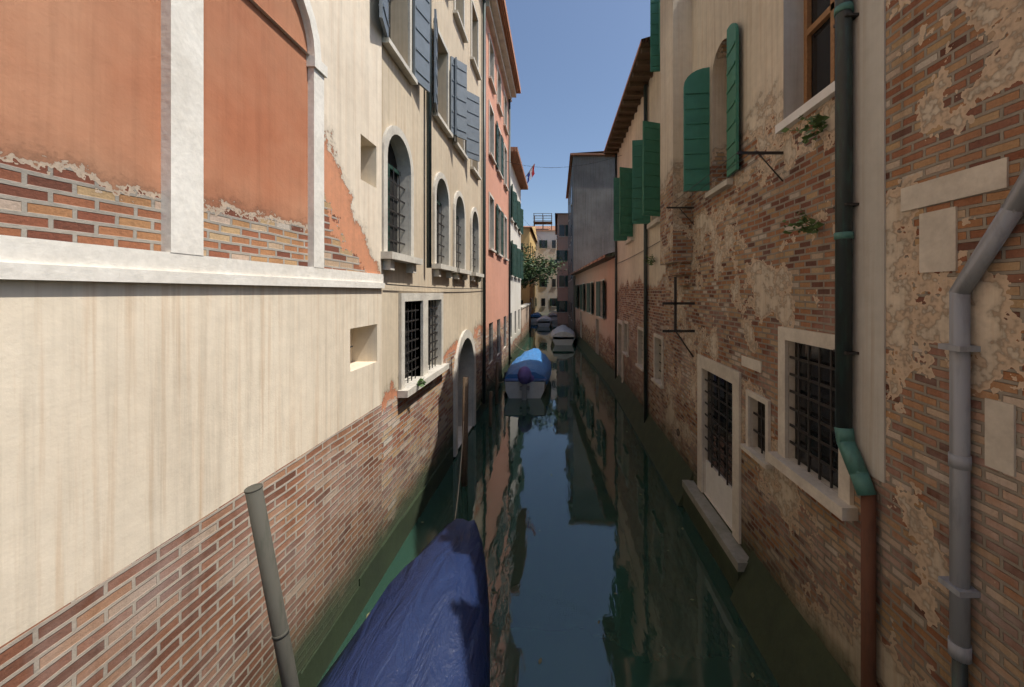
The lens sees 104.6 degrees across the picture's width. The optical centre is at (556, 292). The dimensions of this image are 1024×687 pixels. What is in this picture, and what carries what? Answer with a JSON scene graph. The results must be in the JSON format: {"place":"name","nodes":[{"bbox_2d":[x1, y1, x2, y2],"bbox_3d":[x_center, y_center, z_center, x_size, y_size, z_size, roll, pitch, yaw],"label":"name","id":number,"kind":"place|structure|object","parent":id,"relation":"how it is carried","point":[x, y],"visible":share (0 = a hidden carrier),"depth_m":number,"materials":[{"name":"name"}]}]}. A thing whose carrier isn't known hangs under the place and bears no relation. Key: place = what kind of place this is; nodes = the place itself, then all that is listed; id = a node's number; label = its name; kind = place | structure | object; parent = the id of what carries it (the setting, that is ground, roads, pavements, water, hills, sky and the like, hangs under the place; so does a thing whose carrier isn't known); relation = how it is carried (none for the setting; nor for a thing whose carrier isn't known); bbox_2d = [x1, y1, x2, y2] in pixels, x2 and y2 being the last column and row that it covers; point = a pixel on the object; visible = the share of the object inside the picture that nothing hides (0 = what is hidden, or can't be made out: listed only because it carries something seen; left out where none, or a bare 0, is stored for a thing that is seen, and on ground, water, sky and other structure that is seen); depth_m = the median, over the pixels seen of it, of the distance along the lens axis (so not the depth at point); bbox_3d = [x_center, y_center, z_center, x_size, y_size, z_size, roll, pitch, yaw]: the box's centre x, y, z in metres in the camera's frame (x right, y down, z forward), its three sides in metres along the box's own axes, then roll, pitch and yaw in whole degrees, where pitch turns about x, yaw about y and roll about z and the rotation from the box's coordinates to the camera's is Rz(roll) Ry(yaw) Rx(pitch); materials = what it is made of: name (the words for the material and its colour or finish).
{"place":"outdoors","nodes":[
{"label":"outdoors","id":0,"kind":"place"},
{"bbox_2d":[521,258,552,288],"bbox_3d":[-3.602,-0.435,32.082,6.430,5.881,5.997,0,0,27],"label":"garden tree","id":1,"kind":"object","parent":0,"point":[524,286],"visible":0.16,"depth_m":32.22,"materials":[{"name":"green plant"}]},
{"bbox_2d":[316,315,779,686],"bbox_3d":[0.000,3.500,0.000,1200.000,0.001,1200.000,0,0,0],"label":"canal water","id":2,"kind":"structure","parent":0,"point":[583,556],"depth_m":5.28,"materials":[{"name":"green liquid"}]},
{"bbox_2d":[0,0,384,686],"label":"cream building","id":3,"kind":"structure","parent":2,"relation":"on","point":[192,284],"depth_m":2.26,"materials":[{"name":"plaster"},{"name":"brick"},{"name":"light stone"}]},
{"bbox_2d":[244,483,299,686],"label":"mooring pole","id":4,"kind":"object","parent":2,"relation":"in","point":[265,552],"visible":1,"depth_m":2.65,"materials":[{"name":"grey wood"}]},
{"bbox_2d":[317,519,489,686],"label":"covered boat","id":5,"kind":"object","parent":2,"relation":"on","point":[425,623],"visible":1,"depth_m":3.34,"materials":[{"name":"blue fabric"}]},
{"bbox_2d":[297,329,530,686],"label":"algae band","id":6,"kind":"structure","parent":2,"relation":"on","point":[311,673],"depth_m":4.64,"materials":[{"name":"green plant"}]},
{"bbox_2d":[378,0,485,542],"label":"beige building","id":7,"kind":"structure","parent":2,"relation":"on","point":[433,143],"depth_m":6.53,"materials":[{"name":"paint"}]},
{"bbox_2d":[417,378,425,387],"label":"plant","id":8,"kind":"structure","parent":7,"relation":"on","point":[420,380],"depth_m":5.72,"materials":[{"name":"green plant"}]},
{"bbox_2d":[386,155,659,288],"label":"overhead cables","id":9,"kind":"object","parent":7,"relation":"attached to","point":[527,223],"depth_m":9.45,"materials":[{"name":"metal"}]},
{"bbox_2d":[461,377,468,486],"bbox_3d":[-1.669,2.820,7.136,0.136,2.562,0.131,0,0,0],"label":"mooring pole","id":10,"kind":"object","parent":2,"relation":"in","point":[464,472],"visible":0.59,"depth_m":7.10,"materials":[{"name":"brown wood"}]},
{"bbox_2d":[488,391,492,426],"bbox_3d":[-1.737,3.350,10.305,0.127,1.502,0.097,0,0,-22],"label":"mooring pole","id":11,"kind":"object","parent":2,"relation":"in","point":[490,408],"visible":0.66,"depth_m":10.28,"materials":[{"name":"brown wood"}]},
{"bbox_2d":[495,362,498,403],"bbox_3d":[-1.889,3.150,12.406,0.127,1.902,0.122,0,0,0],"label":"mooring pole","id":12,"kind":"object","parent":2,"relation":"in","point":[496,382],"visible":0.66,"depth_m":12.37,"materials":[{"name":"brown wood"}]},
{"bbox_2d":[486,0,520,394],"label":"pink building","id":13,"kind":"structure","parent":2,"relation":"on","point":[503,88],"depth_m":14.08,"materials":[{"name":"paint"}]},
{"bbox_2d":[511,147,527,354],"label":"pale building","id":14,"kind":"structure","parent":2,"relation":"on","point":[518,181],"depth_m":20.80,"materials":[{"name":"paint"}]},
{"bbox_2d":[526,164,534,183],"bbox_3d":[-1.768,-7.150,23.905,0.898,1.322,0.100,0,0,0],"label":"flag on pole","id":15,"kind":"object","parent":14,"relation":"on","point":[530,174],"visible":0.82,"depth_m":23.92,"materials":[{"name":"multicoloured fabric"}]},
{"bbox_2d":[521,303,530,342],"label":"garden wall","id":16,"kind":"structure","parent":2,"relation":"in","point":[525,318],"depth_m":27.45,"materials":[{"name":"paint"}]},
{"bbox_2d":[504,348,550,399],"bbox_3d":[-1.050,3.160,15.757,1.670,1.479,6.286,0,0,0],"label":"boat","id":17,"kind":"object","parent":2,"relation":"on","point":[528,374],"visible":0.97,"depth_m":13.42,"materials":[{"name":"grey"}]},
{"bbox_2d":[521,226,537,313],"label":"yellow building","id":18,"kind":"structure","parent":2,"relation":"on","point":[529,239],"depth_m":49.34,"materials":[{"name":"paint"}]},
{"bbox_2d":[531,312,541,321],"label":"boat","id":19,"kind":"object","parent":2,"relation":"on","point":[535,316],"visible":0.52,"depth_m":47.00,"materials":[{"name":"blue fabric"}]},
{"bbox_2d":[521,243,566,284],"bbox_3d":[-2.421,-0.674,28.435,6.378,6.358,6.552,0,0,0],"label":"garden tree","id":20,"kind":"object","parent":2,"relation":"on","point":[532,271],"visible":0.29,"depth_m":28.14,"materials":[{"name":"green plant"}]},
{"bbox_2d":[537,315,551,326],"bbox_3d":[-1.300,3.144,42.500,1.670,1.133,5.000,0,0,0],"label":"boat","id":21,"kind":"object","parent":2,"relation":"on","point":[544,321],"visible":0.98,"depth_m":40.00,"materials":[{"name":"grey fabric"}]},
{"bbox_2d":[533,213,556,314],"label":"building","id":22,"kind":"structure","parent":2,"relation":"on","point":[546,294],"depth_m":62.00,"materials":[{"name":"paint"}]},
{"bbox_2d":[535,226,554,227],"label":"roof","id":23,"kind":"structure","parent":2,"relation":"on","point":[544,226],"depth_m":76.48,"materials":[{"name":"tile"}]},
{"bbox_2d":[548,311,556,319],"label":"boat","id":24,"kind":"object","parent":2,"relation":"on","point":[552,315],"visible":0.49,"depth_m":50.00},
{"bbox_2d":[366,418,753,677],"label":"floating leaves","id":25,"kind":"object","parent":2,"relation":"on","point":[540,659],"depth_m":4.19,"materials":[{"name":"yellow plant"}]},
{"bbox_2d":[555,213,567,323],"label":"pink building","id":26,"kind":"structure","parent":2,"relation":"on","point":[561,226],"depth_m":44.05,"materials":[{"name":"paint"}]},
{"bbox_2d":[551,325,574,344],"bbox_3d":[0.450,3.119,28.750,1.770,1.182,5.500,0,0,0],"label":"boat","id":27,"kind":"object","parent":2,"relation":"on","point":[563,335],"visible":0.96,"depth_m":26.00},
{"bbox_2d":[454,334,679,519],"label":"mooring ropes","id":28,"kind":"object","parent":2,"relation":"on","point":[462,441],"visible":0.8,"depth_m":6.63,"materials":[{"name":"grey fabric"}]},
{"bbox_2d":[566,151,614,331],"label":"building","id":29,"kind":"structure","parent":2,"relation":"on","point":[590,193],"depth_m":30.02,"materials":[{"name":"paint"}]},
{"bbox_2d":[570,252,614,385],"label":"building","id":30,"kind":"structure","parent":2,"relation":"on","point":[594,295],"depth_m":18.46,"materials":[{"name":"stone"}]},
{"bbox_2d":[604,37,665,435],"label":"stucco building","id":31,"kind":"structure","parent":2,"relation":"on","point":[633,140],"depth_m":9.60,"materials":[{"name":"beige"}]},
{"bbox_2d":[644,254,654,265],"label":"plant","id":32,"kind":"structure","parent":31,"relation":"attached to","point":[651,260],"depth_m":8.86,"materials":[{"name":"green plant"}]},
{"bbox_2d":[610,0,1023,686],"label":"brick building","id":33,"kind":"structure","parent":2,"relation":"on","point":[838,460],"depth_m":2.92,"materials":[{"name":"brick"}]},
{"bbox_2d":[782,208,824,233],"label":"plant","id":34,"kind":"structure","parent":33,"relation":"attached to","point":[811,228],"depth_m":3.40,"materials":[{"name":"green plant"}]},
{"bbox_2d":[781,113,829,143],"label":"plant","id":35,"kind":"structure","parent":33,"relation":"attached to","point":[816,122],"depth_m":3.29,"materials":[{"name":"green plant"}]},
{"bbox_2d":[505,0,649,225],"label":"sky","id":36,"kind":"structure","parent":0,"point":[575,58],"materials":[{"name":"blue"}]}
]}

